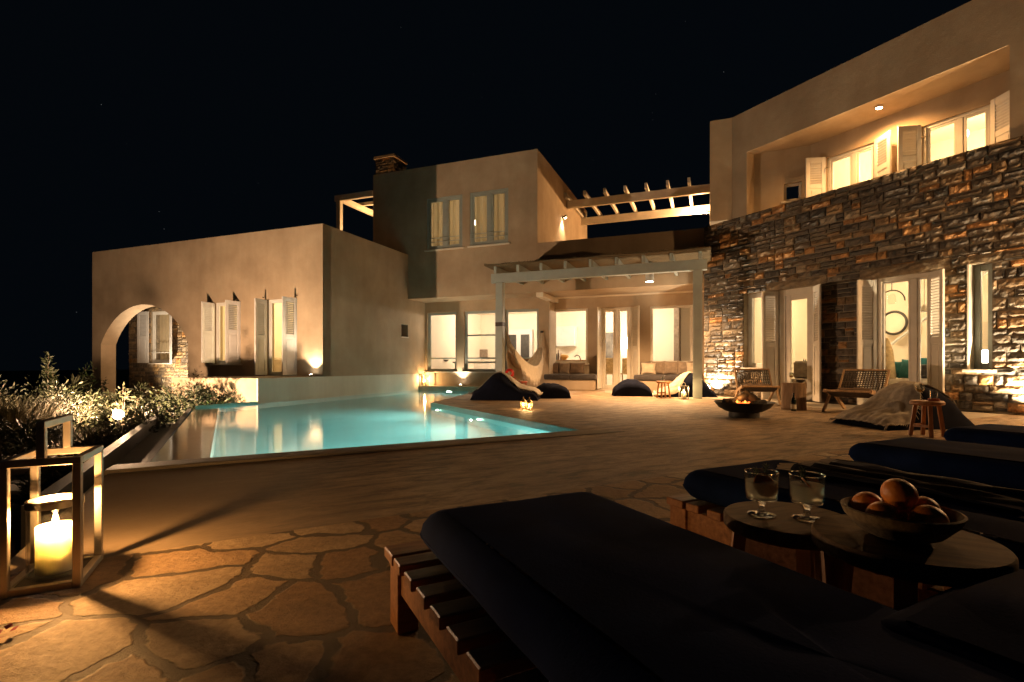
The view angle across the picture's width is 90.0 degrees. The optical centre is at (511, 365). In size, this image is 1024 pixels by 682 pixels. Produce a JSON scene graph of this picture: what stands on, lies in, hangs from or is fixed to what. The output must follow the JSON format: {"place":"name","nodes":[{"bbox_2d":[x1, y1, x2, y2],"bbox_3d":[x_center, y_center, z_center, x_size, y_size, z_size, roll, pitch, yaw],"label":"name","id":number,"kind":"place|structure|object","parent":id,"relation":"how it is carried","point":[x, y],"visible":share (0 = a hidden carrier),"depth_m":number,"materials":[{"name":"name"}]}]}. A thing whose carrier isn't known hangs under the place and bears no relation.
{"place":"outdoors","nodes":[
{"label":"outdoors","id":0,"kind":"place"},
{"bbox_2d":[10,454,65,520],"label":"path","id":1,"kind":"structure","parent":0,"point":[15,509],"depth_m":5.20,"materials":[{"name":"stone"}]},
{"bbox_2d":[2,394,172,559],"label":"garden soil","id":2,"kind":"structure","parent":0,"point":[15,545],"depth_m":4.37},
{"bbox_2d":[0,392,60,454],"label":"grass clump","id":3,"kind":"object","parent":2,"relation":"on","point":[5,414],"visible":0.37,"depth_m":7.73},
{"bbox_2d":[11,471,64,505],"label":"shrub","id":4,"kind":"object","parent":2,"relation":"on","point":[25,489],"visible":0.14,"depth_m":4.66,"materials":[{"name":"green plant"}]},
{"bbox_2d":[0,392,76,429],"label":"grass clump","id":5,"kind":"object","parent":2,"relation":"on","point":[46,414],"visible":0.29,"depth_m":8.04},
{"bbox_2d":[0,410,85,460],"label":"shrub","id":6,"kind":"object","parent":2,"relation":"on","point":[24,440],"visible":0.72,"depth_m":6.70,"materials":[{"name":"green plant"}]},
{"bbox_2d":[39,351,60,404],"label":"shrub","id":7,"kind":"object","parent":2,"relation":"on","point":[50,370],"visible":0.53,"depth_m":10.09,"materials":[{"name":"green plant"}]},
{"bbox_2d":[0,373,105,428],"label":"shrub","id":8,"kind":"object","parent":2,"relation":"on","point":[62,389],"visible":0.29,"depth_m":8.75,"materials":[{"name":"green plant"}]},
{"bbox_2d":[7,383,107,441],"bbox_3d":[-8.159,0.904,8.979,1.630,1.152,1.541,0,0,-33],"label":"shrub","id":9,"kind":"object","parent":2,"relation":"on","point":[89,413],"visible":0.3,"depth_m":9.13,"materials":[{"name":"green plant"}]},
{"bbox_2d":[17,412,106,447],"bbox_3d":[-6.660,1.025,7.573,1.152,0.660,1.158,0,0,-30],"label":"shrub","id":10,"kind":"object","parent":2,"relation":"on","point":[79,425],"visible":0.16,"depth_m":7.59,"materials":[{"name":"green plant"}]},
{"bbox_2d":[41,454,91,482],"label":"shrub","id":11,"kind":"object","parent":2,"relation":"on","point":[48,472],"visible":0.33,"depth_m":5.26,"materials":[{"name":"green plant"}]},
{"bbox_2d":[17,377,115,430],"bbox_3d":[-8.731,0.884,10.259,1.330,1.303,1.690,0,0,0],"label":"shrub","id":12,"kind":"object","parent":2,"relation":"on","point":[101,408],"visible":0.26,"depth_m":10.38,"materials":[{"name":"green plant"}]},
{"bbox_2d":[63,374,90,418],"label":"spiky plant","id":13,"kind":"object","parent":2,"relation":"on","point":[77,380],"visible":0.44,"depth_m":11.17,"materials":[{"name":"green plant"}]},
{"bbox_2d":[4,415,167,536],"bbox_3d":[-7.364,1.291,8.741,7.407,0.115,9.629,0,0,0],"label":"ground cover","id":14,"kind":"object","parent":2,"relation":"on","point":[11,500],"visible":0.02,"depth_m":5.98,"materials":[{"name":"green plant"}]},
{"bbox_2d":[48,423,132,445],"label":"grass clump","id":15,"kind":"object","parent":2,"relation":"on","point":[89,436],"visible":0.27,"depth_m":6.86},
{"bbox_2d":[79,361,120,411],"bbox_3d":[-11.019,0.645,13.566,0.918,1.548,0.986,0,0,0],"label":"shrub","id":16,"kind":"object","parent":2,"relation":"on","point":[95,390],"visible":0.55,"depth_m":13.43,"materials":[{"name":"green plant"}]},
{"bbox_2d":[66,437,136,454],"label":"shrub","id":17,"kind":"object","parent":2,"relation":"on","point":[104,442],"visible":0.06,"depth_m":6.31,"materials":[{"name":"green plant"}]},
{"bbox_2d":[75,420,134,445],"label":"shrub","id":18,"kind":"object","parent":2,"relation":"on","point":[106,431],"visible":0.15,"depth_m":7.05,"materials":[{"name":"green plant"}]},
{"bbox_2d":[105,382,142,424],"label":"shrub","id":19,"kind":"object","parent":2,"relation":"on","point":[117,405],"visible":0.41,"depth_m":9.85,"materials":[{"name":"green plant"}]},
{"bbox_2d":[94,410,158,438],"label":"shrub","id":20,"kind":"object","parent":2,"relation":"on","point":[130,426],"visible":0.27,"depth_m":7.69,"materials":[{"name":"green plant"}]},
{"bbox_2d":[99,381,157,425],"bbox_3d":[-7.875,0.939,10.666,1.133,1.208,1.038,0,0,0],"label":"shrub","id":21,"kind":"object","parent":2,"relation":"on","point":[141,403],"visible":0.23,"depth_m":10.52,"materials":[{"name":"green plant"}]},
{"bbox_2d":[103,394,186,429],"bbox_3d":[-6.040,0.954,8.559,1.026,0.928,0.986,0,0,0],"label":"shrub","id":22,"kind":"object","parent":2,"relation":"on","point":[160,416],"visible":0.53,"depth_m":8.60,"materials":[{"name":"green plant"}]},
{"bbox_2d":[141,379,236,422],"bbox_3d":[-6.626,0.866,10.738,1.824,1.222,1.603,0,0,0],"label":"shrub","id":23,"kind":"object","parent":2,"relation":"on","point":[182,401],"visible":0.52,"depth_m":10.45,"materials":[{"name":"green plant"}]},
{"bbox_2d":[92,223,424,418],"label":"house","id":24,"kind":"structure","parent":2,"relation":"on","point":[335,312],"depth_m":13.85,"materials":[{"name":"paint"}]},
{"bbox_2d":[137,311,172,363],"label":"window","id":25,"kind":"structure","parent":24,"relation":"in","point":[142,317],"depth_m":17.62,"materials":[{"name":"white paint"}]},
{"bbox_2d":[201,300,241,364],"bbox_3d":[-7.656,-0.856,13.550,1.130,1.702,0.567,0,0,21],"label":"window","id":26,"kind":"structure","parent":24,"relation":"in","point":[232,333],"depth_m":13.48,"materials":[{"name":"white paint"}]},
{"bbox_2d":[254,296,296,375],"bbox_3d":[-5.900,-0.722,12.873,1.053,1.965,0.565,0,0,21],"label":"door","id":27,"kind":"structure","parent":24,"relation":"in","point":[289,340],"depth_m":12.80,"materials":[{"name":"white paint"}]},
{"bbox_2d":[334,190,372,230],"bbox_3d":[-4.350,-4.450,18.999,1.546,2.620,4.880,0,0,21],"label":"pergola","id":28,"kind":"object","parent":24,"relation":"on","point":[342,199],"visible":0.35,"depth_m":16.93,"materials":[{"name":"beige paint"}]},
{"bbox_2d":[0,369,571,428],"bbox_3d":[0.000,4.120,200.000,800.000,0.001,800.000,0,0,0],"label":"ground","id":29,"kind":"structure","parent":0,"point":[33,378],"depth_m":151.04,"materials":[{"name":"soil"}]},
{"bbox_2d":[0,0,970,370],"label":"sky","id":30,"kind":"structure","parent":0,"point":[124,123],"materials":[{"name":"black"}]},
{"bbox_2d":[0,424,1023,681],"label":"paving","id":31,"kind":"structure","parent":0,"point":[308,604],"depth_m":1.48,"materials":[{"name":"stone"}]},
{"bbox_2d":[0,414,102,599],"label":"lantern","id":32,"kind":"object","parent":31,"relation":"on","point":[59,560],"visible":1,"depth_m":1.69,"materials":[{"name":"wood"}]},
{"bbox_2d":[384,492,1023,681],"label":"sunbed","id":33,"kind":"object","parent":31,"relation":"on","point":[579,587],"visible":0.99,"depth_m":0.87,"materials":[{"name":"fabric"}]},
{"bbox_2d":[724,501,839,586],"bbox_3d":[0.716,0.556,1.323,0.310,0.332,0.315,0,0,-20],"label":"round table","id":34,"kind":"object","parent":31,"relation":"on","point":[783,528],"visible":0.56,"depth_m":1.27,"materials":[{"name":"brown wood"}]},
{"bbox_2d":[744,463,778,517],"bbox_3d":[0.651,0.322,1.335,0.083,0.134,0.083,0,0,0],"label":"cocktail glass","id":35,"kind":"object","parent":34,"relation":"on","point":[762,486],"visible":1,"depth_m":1.32,"materials":[{"name":"glass"}]},
{"bbox_2d":[788,465,825,522],"bbox_3d":[0.749,0.322,1.300,0.083,0.134,0.083,0,0,-29],"label":"cocktail glass","id":36,"kind":"object","parent":34,"relation":"on","point":[804,491],"visible":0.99,"depth_m":1.28,"materials":[{"name":"glass"}]},
{"bbox_2d":[667,460,1023,608],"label":"sunbed","id":37,"kind":"object","parent":31,"relation":"on","point":[713,493],"visible":0.34,"depth_m":1.62,"materials":[{"name":"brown wood"}]},
{"bbox_2d":[776,458,1023,512],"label":"towel","id":38,"kind":"object","parent":37,"relation":"on","point":[1006,499],"visible":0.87,"depth_m":1.61,"materials":[{"name":"black fabric"}]},
{"bbox_2d":[811,514,1018,610],"bbox_3d":[0.824,0.541,1.073,0.340,0.362,0.344,0,0,30],"label":"round table","id":39,"kind":"object","parent":31,"relation":"on","point":[846,542],"visible":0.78,"depth_m":0.98,"materials":[{"name":"brown wood"}]},
{"bbox_2d":[840,496,967,544],"bbox_3d":[0.815,0.329,1.075,0.213,0.060,0.213,0,0,0],"label":"fruit bowl","id":40,"kind":"object","parent":39,"relation":"on","point":[904,530],"visible":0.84,"depth_m":1.01,"materials":[{"name":"wood"}]},
{"bbox_2d":[851,492,882,511],"bbox_3d":[0.779,0.307,1.122,0.056,0.060,0.060,-19,54,-39],"label":"orange","id":41,"kind":"object","parent":40,"relation":"in","point":[862,501],"visible":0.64,"depth_m":1.11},
{"bbox_2d":[865,502,900,519],"bbox_3d":[0.767,0.314,1.060,0.061,0.062,0.058,22,3,21],"label":"orange","id":42,"kind":"object","parent":40,"relation":"in","point":[885,509],"visible":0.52,"depth_m":1.04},
{"bbox_2d":[880,478,918,509],"bbox_3d":[0.815,0.272,1.079,0.066,0.061,0.066,42,3,39],"label":"orange","id":43,"kind":"object","parent":40,"relation":"in","point":[898,493],"visible":0.9,"depth_m":1.06,"materials":[{"name":"food"}]},
{"bbox_2d":[906,496,940,513],"bbox_3d":[0.871,0.307,1.082,0.060,0.060,0.056,-4,26,-24],"label":"orange","id":44,"kind":"object","parent":40,"relation":"in","point":[923,500],"visible":0.23,"depth_m":1.07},
{"bbox_2d":[908,505,949,522],"bbox_3d":[0.830,0.312,1.020,0.067,0.067,0.062,-1,1,-2],"label":"orange","id":45,"kind":"object","parent":40,"relation":"in","point":[928,513],"visible":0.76,"depth_m":1.00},
{"bbox_2d":[848,437,1023,489],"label":"sunbed","id":46,"kind":"object","parent":31,"relation":"on","point":[997,466],"visible":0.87,"depth_m":2.31,"materials":[{"name":"fabric"}]},
{"bbox_2d":[943,424,1023,447],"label":"sunbed","id":47,"kind":"object","parent":31,"relation":"on","point":[1002,435],"visible":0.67,"depth_m":3.11,"materials":[{"name":"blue fabric"}]},
{"bbox_2d":[10,390,1023,570],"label":"patio","id":48,"kind":"structure","parent":0,"point":[173,508],"depth_m":3.51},
{"bbox_2d":[10,475,106,563],"bbox_3d":[-0.725,2.372,-0.119,0.018,3.296,8.501,0,0,-29],"label":"terrace edge","id":49,"kind":"object","parent":48,"relation":"attached to","point":[14,558],"depth_m":2.07,"materials":[{"name":"stone"}]},
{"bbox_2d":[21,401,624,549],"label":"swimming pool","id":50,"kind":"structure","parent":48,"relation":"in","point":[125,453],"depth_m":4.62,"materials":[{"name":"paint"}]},
{"bbox_2d":[150,390,552,461],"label":"water","id":51,"kind":"structure","parent":50,"relation":"in","point":[336,422],"depth_m":6.68,"materials":[{"name":"liquid"}]},
{"bbox_2d":[470,373,540,400],"bbox_3d":[-0.116,0.440,10.999,1.434,0.560,0.951,0,0,8],"label":"bean bag","id":52,"kind":"object","parent":48,"relation":"on","point":[498,386],"visible":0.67,"depth_m":10.61,"materials":[{"name":"fabric"}]},
{"bbox_2d":[468,371,542,395],"bbox_3d":[-0.120,0.414,11.076,1.570,0.602,0.914,0,0,8],"label":"throw blanket","id":53,"kind":"object","parent":52,"relation":"on","point":[519,385],"visible":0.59,"depth_m":10.86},
{"bbox_2d":[373,149,703,390],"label":"house","id":54,"kind":"structure","parent":48,"relation":"on","point":[450,230],"depth_m":15.51,"materials":[{"name":"paint"}]},
{"bbox_2d":[374,153,407,174],"bbox_3d":[-4.464,-6.636,18.871,0.877,1.911,0.900,0,0,21],"label":"chimney","id":55,"kind":"object","parent":54,"relation":"on","point":[392,162],"visible":0.26,"depth_m":18.50,"materials":[{"name":"stone"}]},
{"bbox_2d":[425,312,457,372],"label":"window","id":56,"kind":"structure","parent":54,"relation":"in","point":[430,370],"depth_m":16.90,"materials":[{"name":"grey paint"}]},
{"bbox_2d":[424,194,463,251],"bbox_3d":[-2.016,-4.325,15.689,1.347,1.635,0.365,0,0,21],"label":"window","id":57,"kind":"structure","parent":54,"relation":"in","point":[447,211],"depth_m":15.74,"materials":[{"name":"grey paint"}]},
{"bbox_2d":[462,310,495,372],"bbox_3d":[-0.998,-0.753,16.307,1.255,1.973,0.190,0,0,21],"label":"window","id":58,"kind":"structure","parent":54,"relation":"in","point":[467,370],"depth_m":16.39,"materials":[{"name":"grey paint"}]},
{"bbox_2d":[474,363,494,368],"bbox_3d":[-1.152,0.260,20.670,1.097,0.880,0.640,0,0,21],"label":"sideboard","id":59,"kind":"object","parent":54,"relation":"on","point":[484,365],"visible":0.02,"depth_m":20.32,"materials":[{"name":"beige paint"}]},
{"bbox_2d":[467,188,509,247],"bbox_3d":[-0.638,-4.333,15.158,1.351,1.643,0.365,0,0,21],"label":"window","id":60,"kind":"structure","parent":54,"relation":"in","point":[488,209],"depth_m":15.21,"materials":[{"name":"grey paint"}]},
{"bbox_2d":[508,329,532,356],"bbox_3d":[0.276,-0.365,20.381,1.131,2.130,0.130,0,0,21],"label":"door","id":61,"kind":"structure","parent":54,"relation":"attached to","point":[521,341],"depth_m":20.26,"materials":[{"name":"white paint"}]},
{"bbox_2d":[505,309,538,370],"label":"window","id":62,"kind":"structure","parent":54,"relation":"in","point":[518,310],"depth_m":15.88,"materials":[{"name":"grey paint"}]},
{"bbox_2d":[556,326,576,346],"bbox_3d":[2.002,-1.105,19.560,0.901,0.750,0.440,0,0,21],"label":"wall cupboard","id":63,"kind":"object","parent":54,"relation":"attached to","point":[566,336],"depth_m":19.33,"materials":[{"name":"white paint"}]},
{"bbox_2d":[545,379,596,389],"bbox_3d":[1.811,0.570,15.441,1.489,0.300,0.678,0,0,21],"label":"built in bench","id":64,"kind":"object","parent":54,"relation":"on","point":[569,384],"visible":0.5,"depth_m":15.05,"materials":[{"name":"paint"}]},
{"bbox_2d":[544,374,569,379],"bbox_3d":[1.439,0.339,15.555,0.796,0.186,0.724,0,0,21],"label":"seat cushion","id":65,"kind":"object","parent":64,"relation":"on","point":[558,376],"visible":0.95,"depth_m":15.21,"materials":[{"name":"grey fabric"}]},
{"bbox_2d":[558,363,569,373],"bbox_3d":[1.606,0.083,15.739,0.380,0.360,0.172,0,-14,27],"label":"throw pillow","id":66,"kind":"object","parent":65,"relation":"on","point":[564,367],"visible":1,"depth_m":15.67,"materials":[{"name":"beige fabric"}]},
{"bbox_2d":[569,374,597,379],"bbox_3d":[2.174,0.339,15.271,0.814,0.185,0.725,0,0,21],"label":"seat cushion","id":67,"kind":"object","parent":64,"relation":"on","point":[583,376],"visible":0.91,"depth_m":14.94,"materials":[{"name":"grey fabric"}]},
{"bbox_2d":[569,363,584,373],"bbox_3d":[1.977,0.084,15.598,0.500,0.360,0.175,0,-14,21],"label":"throw pillow","id":68,"kind":"object","parent":67,"relation":"on","point":[577,368],"visible":0.99,"depth_m":15.53,"materials":[{"name":"brown fabric"}]},
{"bbox_2d":[555,308,589,364],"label":"window","id":69,"kind":"structure","parent":54,"relation":"in","point":[583,309],"depth_m":15.70,"materials":[{"name":"beige paint"}]},
{"bbox_2d":[606,332,612,357],"bbox_3d":[3.612,-0.505,19.121,0.397,1.450,0.080,0,0,21],"label":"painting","id":70,"kind":"object","parent":54,"relation":"attached to","point":[609,345],"visible":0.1,"depth_m":19.07},
{"bbox_2d":[606,358,612,384],"bbox_3d":[3.159,0.228,16.575,0.420,0.950,0.425,0,0,-8],"label":"dining chair","id":71,"kind":"object","parent":54,"relation":"on","point":[609,365],"visible":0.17,"depth_m":16.76,"materials":[{"name":"wood"}]},
{"bbox_2d":[597,306,639,388],"bbox_3d":[3.168,-0.520,15.090,1.214,2.440,0.581,0,0,21],"label":"door","id":72,"kind":"structure","parent":54,"relation":"in","point":[633,313],"depth_m":15.28,"materials":[{"name":"beige paint"}]},
{"bbox_2d":[564,177,709,225],"bbox_3d":[4.399,-5.555,17.659,4.595,0.450,2.880,0,0,21],"label":"pergola","id":73,"kind":"object","parent":54,"relation":"attached to","point":[689,190],"visible":0.95,"depth_m":17.30,"materials":[{"name":"beige paint"}]},
{"bbox_2d":[638,380,672,390],"bbox_3d":[4.342,0.570,14.465,1.600,0.300,0.678,0,0,21],"label":"built in bench","id":74,"kind":"object","parent":54,"relation":"on","point":[651,385],"visible":0.1,"depth_m":14.27,"materials":[{"name":"paint"}]},
{"bbox_2d":[634,374,664,380],"bbox_3d":[3.943,0.339,14.588,0.850,0.190,0.722,0,0,21],"label":"seat cushion","id":75,"kind":"object","parent":74,"relation":"on","point":[655,377],"visible":0.84,"depth_m":14.27,"materials":[{"name":"grey fabric"}]},
{"bbox_2d":[641,363,655,373],"bbox_3d":[3.899,0.089,14.620,0.420,0.350,0.174,0,-14,15],"label":"throw pillow","id":76,"kind":"object","parent":75,"relation":"on","point":[648,368],"visible":0.94,"depth_m":14.56,"materials":[{"name":"beige fabric"}]},
{"bbox_2d":[665,374,680,380],"bbox_3d":[4.715,0.339,14.289,0.841,0.184,0.721,0,0,21],"label":"seat cushion","id":77,"kind":"object","parent":74,"relation":"on","point":[671,377],"visible":0.34,"depth_m":14.06,"materials":[{"name":"grey fabric"}]},
{"bbox_2d":[663,361,678,373],"bbox_3d":[4.536,0.063,14.590,0.440,0.400,0.182,0,-14,25],"label":"throw pillow","id":78,"kind":"object","parent":77,"relation":"on","point":[670,367],"visible":0.97,"depth_m":14.53,"materials":[{"name":"beige fabric"}]},
{"bbox_2d":[650,305,692,362],"bbox_3d":[4.608,-0.895,14.808,1.175,1.666,0.070,0,0,21],"label":"window","id":79,"kind":"structure","parent":54,"relation":"in","point":[676,306],"depth_m":14.77,"materials":[{"name":"beige paint"}]},
{"bbox_2d":[674,308,680,360],"bbox_3d":[5.727,-0.678,17.721,0.172,2.763,1.190,0,0,21],"label":"curtain","id":80,"kind":"object","parent":54,"relation":"on","point":[677,334],"visible":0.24,"depth_m":17.18,"materials":[{"name":"beige fabric"}]},
{"bbox_2d":[537,383,570,398],"bbox_3d":[0.881,0.553,11.450,0.768,0.334,0.702,0,0,-5],"label":"bean bag","id":81,"kind":"object","parent":48,"relation":"on","point":[553,391],"visible":0.93,"depth_m":11.15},
{"bbox_2d":[484,246,710,398],"bbox_3d":[2.131,-0.921,12.797,5.304,3.282,2.155,0,0,21],"label":"pergola","id":82,"kind":"object","parent":48,"relation":"on","point":[694,260],"visible":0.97,"depth_m":11.89,"materials":[{"name":"grey paint"}]},
{"bbox_2d":[506,327,543,385],"bbox_3d":[0.393,-0.237,14.117,0.570,1.613,2.952,0,0,21],"label":"hammock","id":83,"kind":"object","parent":82,"relation":"hanging from","point":[531,368],"visible":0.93,"depth_m":13.85,"materials":[{"name":"fabric"}]},
{"bbox_2d":[612,379,652,396],"bbox_3d":[2.867,0.520,12.301,0.912,0.399,0.803,0,0,8],"label":"bean bag","id":84,"kind":"object","parent":48,"relation":"on","point":[630,387],"visible":1,"depth_m":11.97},
{"bbox_2d":[656,381,670,397],"bbox_3d":[3.373,0.534,11.400,0.310,0.377,0.310,0,0,-11],"label":"stool","id":85,"kind":"object","parent":48,"relation":"on","point":[662,382],"visible":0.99,"depth_m":11.32,"materials":[{"name":"brown wood"}]},
{"bbox_2d":[714,400,775,418],"bbox_3d":[3.240,0.585,7.150,0.790,0.270,0.790,0,0,0],"label":"fire bowl","id":86,"kind":"object","parent":48,"relation":"on","point":[744,409],"visible":0.94,"depth_m":6.94,"materials":[{"name":"black metal"}]},
{"bbox_2d":[781,382,806,409],"bbox_3d":[4.635,0.499,8.388,0.382,0.442,0.373,0,0,0],"label":"log table","id":87,"kind":"object","parent":48,"relation":"on","point":[788,389],"visible":0.9,"depth_m":8.25,"materials":[{"name":"brown wood"}]},
{"bbox_2d":[822,369,890,411],"bbox_3d":[5.364,0.400,7.961,0.911,0.685,0.664,0,0,-38],"label":"lounge chair","id":88,"kind":"object","parent":48,"relation":"on","point":[837,394],"visible":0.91,"depth_m":8.03,"materials":[{"name":"brown wood"}]},
{"bbox_2d":[704,0,1023,414],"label":"house","id":89,"kind":"structure","parent":48,"relation":"on","point":[908,188],"depth_m":9.19,"materials":[{"name":"paint"}]},
{"bbox_2d":[748,293,761,367],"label":"window","id":90,"kind":"structure","parent":89,"relation":"in","point":[751,364],"depth_m":11.37,"materials":[{"name":"white paint"}]},
{"bbox_2d":[781,182,800,203],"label":"window","id":91,"kind":"structure","parent":89,"relation":"in","point":[786,200],"depth_m":11.13,"materials":[{"name":"beige paint"}]},
{"bbox_2d":[762,284,820,401],"bbox_3d":[5.679,-0.439,10.239,0.471,2.258,1.194,0,0,-32],"label":"door","id":92,"kind":"structure","parent":89,"relation":"in","point":[812,294],"depth_m":10.56,"materials":[{"name":"beige paint"}]},
{"bbox_2d":[792,361,806,382],"bbox_3d":[6.476,0.288,11.491,0.640,0.780,0.600,0,0,-29],"label":"armchair","id":93,"kind":"object","parent":89,"relation":"in","point":[800,370],"visible":0.31,"depth_m":11.65,"materials":[{"name":"beige fabric"}]},
{"bbox_2d":[806,130,891,197],"bbox_3d":[6.718,-3.730,10.158,0.439,1.200,1.552,0,0,-32],"label":"window","id":94,"kind":"structure","parent":89,"relation":"in","point":[881,149],"depth_m":10.25,"materials":[{"name":"white paint"}]},
{"bbox_2d":[886,338,895,378],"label":"dried reeds","id":95,"kind":"object","parent":89,"relation":"in","point":[890,362],"visible":0.23,"depth_m":10.12,"materials":[{"name":"plant"}]},
{"bbox_2d":[886,310,907,334],"bbox_3d":[9.259,-1.035,12.415,0.058,0.600,0.600,0,0,-29],"label":"round mirror","id":96,"kind":"object","parent":89,"relation":"attached to","point":[896,322],"visible":0.81,"depth_m":12.38,"materials":[{"name":"mirror"}]},
{"bbox_2d":[857,269,944,404],"bbox_3d":[6.588,-0.424,8.608,0.472,2.228,1.251,0,0,-31],"label":"door","id":97,"kind":"structure","parent":89,"relation":"in","point":[870,335],"depth_m":8.64,"materials":[{"name":"beige paint"}]},
{"bbox_2d":[888,378,926,384],"bbox_3d":[7.927,0.349,9.846,0.832,0.698,0.918,0,0,-29],"label":"sofa","id":98,"kind":"object","parent":89,"relation":"on","point":[893,381],"visible":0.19,"depth_m":9.89,"materials":[{"name":"beige fabric"}]},
{"bbox_2d":[898,359,922,377],"bbox_3d":[7.756,0.061,9.975,0.169,0.400,0.400,16,-5,-17],"label":"throw pillow","id":99,"kind":"object","parent":98,"relation":"on","point":[903,373],"visible":0.38,"depth_m":10.03,"materials":[{"name":"teal fabric"}]},
{"bbox_2d":[891,271,987,349],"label":"staircase","id":100,"kind":"structure","parent":89,"relation":"in","point":[985,335],"depth_m":10.25,"materials":[{"name":"paint"}]},
{"bbox_2d":[897,90,1009,170],"bbox_3d":[7.544,-3.720,8.681,0.439,1.179,1.588,0,0,-32],"label":"window","id":101,"kind":"structure","parent":89,"relation":"in","point":[997,114],"depth_m":8.78,"materials":[{"name":"white paint"}]},
{"bbox_2d":[962,263,996,371],"bbox_3d":[7.210,-0.730,7.851,0.270,1.663,0.405,0,0,-29],"label":"window","id":102,"kind":"structure","parent":89,"relation":"in","point":[979,366],"depth_m":7.94,"materials":[{"name":"grey paint"}]},
{"bbox_2d":[832,386,973,430],"bbox_3d":[4.676,0.469,6.149,1.172,0.502,0.906,0,0,-8],"label":"bean bag","id":103,"kind":"object","parent":48,"relation":"on","point":[954,416],"visible":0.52,"depth_m":5.80,"materials":[{"name":"fabric"}]},
{"bbox_2d":[829,381,956,430],"bbox_3d":[4.603,0.452,6.131,1.210,0.527,0.922,0,0,-8],"label":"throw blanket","id":104,"kind":"object","parent":103,"relation":"on","point":[887,405],"visible":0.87,"depth_m":5.99,"materials":[{"name":"fabric"}]},
{"bbox_2d":[908,400,945,437],"bbox_3d":[4.230,0.540,5.220,0.290,0.364,0.290,0,0,-20],"label":"stool","id":105,"kind":"object","parent":48,"relation":"on","point":[924,404],"visible":0.94,"depth_m":5.16,"materials":[{"name":"brown wood"}]},
{"bbox_2d":[605,390,1006,418],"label":"pavement","id":106,"kind":"structure","parent":0,"point":[970,415],"depth_m":9.17,"materials":[{"name":"stone"}]},
{"bbox_2d":[658,373,716,396],"bbox_3d":[4.073,0.449,12.002,1.308,0.542,0.956,0,0,10],"label":"bean bag","id":107,"kind":"object","parent":106,"relation":"on","point":[707,391],"visible":0.45,"depth_m":11.59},
{"bbox_2d":[652,372,710,395],"bbox_3d":[3.973,0.416,11.958,1.303,0.552,0.881,0,0,10],"label":"throw blanket","id":108,"kind":"object","parent":107,"relation":"on","point":[675,385],"visible":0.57,"depth_m":11.72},
{"bbox_2d":[734,368,780,404],"bbox_3d":[4.656,0.400,9.767,0.664,0.685,0.911,0,0,14],"label":"lounge chair","id":109,"kind":"object","parent":106,"relation":"on","point":[772,389],"visible":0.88,"depth_m":9.98,"materials":[{"name":"brown wood"}]},
{"bbox_3d":[0.800,0.613,0.760,0.400,0.213,0.240,0,0,-27],"label":"footstool","id":110,"kind":"object","parent":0,"visible":0},
{"bbox_2d":[880,569,1023,681],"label":"headrest cushion","id":111,"kind":"object","parent":110,"relation":"on","point":[987,614],"visible":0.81,"depth_m":0.74,"materials":[{"name":"fabric"}]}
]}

